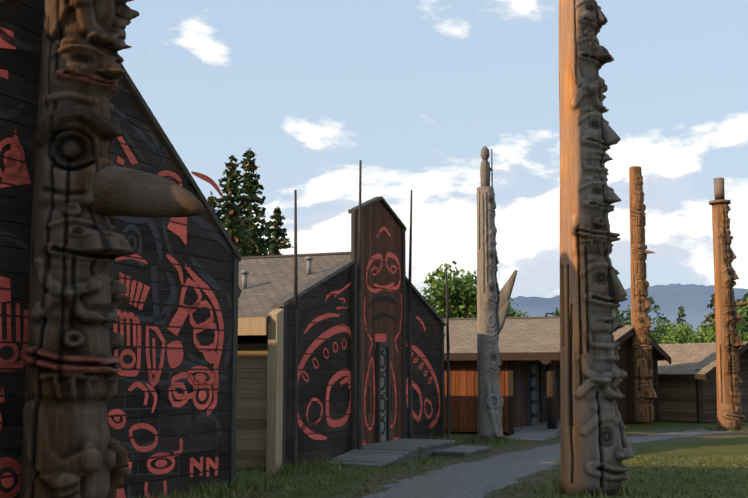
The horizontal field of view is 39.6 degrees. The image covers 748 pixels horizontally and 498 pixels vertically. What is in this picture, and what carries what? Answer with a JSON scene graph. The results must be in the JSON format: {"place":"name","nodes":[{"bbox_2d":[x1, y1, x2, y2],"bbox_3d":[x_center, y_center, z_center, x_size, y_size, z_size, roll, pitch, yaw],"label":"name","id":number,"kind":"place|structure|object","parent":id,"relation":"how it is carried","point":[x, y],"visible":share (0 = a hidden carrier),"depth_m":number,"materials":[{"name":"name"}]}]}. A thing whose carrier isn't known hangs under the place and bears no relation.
{"place":"outdoors","nodes":[
{"label":"outdoors","id":0,"kind":"place"},
{"bbox_2d":[118,0,747,306],"label":"sky","id":1,"kind":"structure","parent":0,"point":[414,91],"materials":[{"name":"blue"}]},
{"bbox_2d":[126,420,747,497],"bbox_3d":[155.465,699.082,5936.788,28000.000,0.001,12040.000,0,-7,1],"label":"ground","id":2,"kind":"structure","parent":0,"point":[733,444],"depth_m":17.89,"materials":[{"name":"green plant"}]},
{"bbox_2d":[20,0,204,497],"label":"pole","id":3,"kind":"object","parent":2,"relation":"on","point":[86,190],"depth_m":10.81,"materials":[{"name":"brown wood"}]},
{"bbox_2d":[0,0,241,497],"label":"longhouse","id":4,"kind":"structure","parent":2,"relation":"on","point":[171,405],"depth_m":13.30,"materials":[{"name":"brown wood"}]},
{"bbox_2d":[207,191,217,215],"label":"spruce tree","id":5,"kind":"object","parent":2,"relation":"on","point":[212,203],"visible":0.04,"depth_m":70.85,"materials":[{"name":"green plant"}]},
{"bbox_2d":[212,155,258,256],"bbox_3d":[-8.181,1.618,58.141,5.879,14.070,6.228,3,-7,-21],"label":"spruce tree","id":6,"kind":"object","parent":2,"relation":"on","point":[229,212],"visible":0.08,"depth_m":58.59,"materials":[{"name":"green plant"}]},
{"bbox_2d":[223,148,275,256],"bbox_3d":[-7.540,1.444,62.388,7.742,15.406,7.938,0,-7,1],"label":"spruce tree","id":7,"kind":"object","parent":2,"relation":"on","point":[250,185],"visible":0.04,"depth_m":62.63,"materials":[{"name":"green plant"}]},
{"bbox_2d":[264,206,293,254],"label":"spruce tree","id":8,"kind":"object","parent":2,"relation":"on","point":[278,232],"depth_m":66.48,"materials":[{"name":"green plant"}]},
{"bbox_2d":[236,160,490,473],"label":"painted house","id":9,"kind":"structure","parent":2,"relation":"on","point":[339,353],"depth_m":19.88,"materials":[{"name":"brown wood"}]},
{"bbox_2d":[420,261,476,318],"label":"broadleaf tree","id":10,"kind":"object","parent":2,"relation":"on","point":[464,292],"visible":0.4,"depth_m":93.91,"materials":[{"name":"green plant"}]},
{"bbox_2d":[477,146,517,441],"bbox_3d":[2.953,1.096,24.988,0.976,7.270,0.635,0,-7,1],"label":"grey pole","id":11,"kind":"object","parent":2,"relation":"on","point":[493,302],"visible":1,"depth_m":24.78,"materials":[{"name":"grey wood"}]},
{"bbox_2d":[441,316,560,440],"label":"longhouse","id":12,"kind":"structure","parent":2,"relation":"on","point":[529,375],"depth_m":27.71,"materials":[{"name":"brown wood"}]},
{"bbox_2d":[474,297,528,316],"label":"broadleaf tree","id":13,"kind":"object","parent":2,"relation":"on","point":[512,313],"visible":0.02,"depth_m":119.99,"materials":[{"name":"green plant"}]},
{"bbox_2d":[439,293,747,335],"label":"treeline","id":14,"kind":"object","parent":2,"relation":"on","point":[627,319],"depth_m":251.28,"materials":[{"name":"green plant"}]},
{"bbox_2d":[559,0,633,496],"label":"tall pole","id":15,"kind":"object","parent":2,"relation":"on","point":[596,449],"visible":1,"depth_m":14.26,"materials":[{"name":"brown wood"}]},
{"bbox_2d":[613,325,670,422],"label":"house","id":16,"kind":"structure","parent":2,"relation":"on","point":[623,338],"depth_m":33.06,"materials":[{"name":"brown wood"}]},
{"bbox_2d":[629,166,656,424],"bbox_3d":[8.515,1.497,33.025,0.743,8.350,0.744,0,-7,1],"label":"orange pole","id":17,"kind":"object","parent":2,"relation":"on","point":[644,394],"visible":1,"depth_m":32.82,"materials":[{"name":"brown wood"}]},
{"bbox_2d":[649,317,680,343],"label":"broadleaf tree","id":18,"kind":"object","parent":2,"relation":"on","point":[656,338],"visible":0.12,"depth_m":168.34,"materials":[{"name":"green plant"}]},
{"bbox_2d":[658,319,711,343],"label":"broadleaf tree","id":19,"kind":"object","parent":2,"relation":"on","point":[677,336],"visible":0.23,"depth_m":146.83,"materials":[{"name":"green plant"}]},
{"bbox_2d":[658,341,747,422],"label":"house","id":20,"kind":"structure","parent":2,"relation":"on","point":[687,384],"depth_m":34.26,"materials":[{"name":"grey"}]},
{"bbox_2d":[699,293,714,342],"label":"spruce tree","id":21,"kind":"object","parent":2,"relation":"on","point":[711,315],"visible":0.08,"depth_m":69.17,"materials":[{"name":"green plant"}]},
{"bbox_2d":[697,298,747,342],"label":"broadleaf tree","id":22,"kind":"object","parent":2,"relation":"on","point":[710,332],"visible":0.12,"depth_m":61.24,"materials":[{"name":"green plant"}]},
{"bbox_2d":[709,178,747,430],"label":"pole","id":23,"kind":"object","parent":2,"relation":"on","point":[729,341],"visible":0.98,"depth_m":29.26,"materials":[{"name":"brown wood"}]},
{"bbox_2d":[736,301,747,341],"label":"broadleaf tree","id":24,"kind":"object","parent":2,"relation":"on","point":[742,315],"visible":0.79,"depth_m":54.61,"materials":[{"name":"green plant"}]},
{"bbox_2d":[362,427,744,497],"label":"gravel path","id":25,"kind":"structure","parent":0,"point":[477,479],"depth_m":16.68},
{"bbox_2d":[509,283,747,334],"bbox_3d":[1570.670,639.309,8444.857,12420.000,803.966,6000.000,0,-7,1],"label":"mountains","id":26,"kind":"structure","parent":0,"point":[693,300],"depth_m":8397.69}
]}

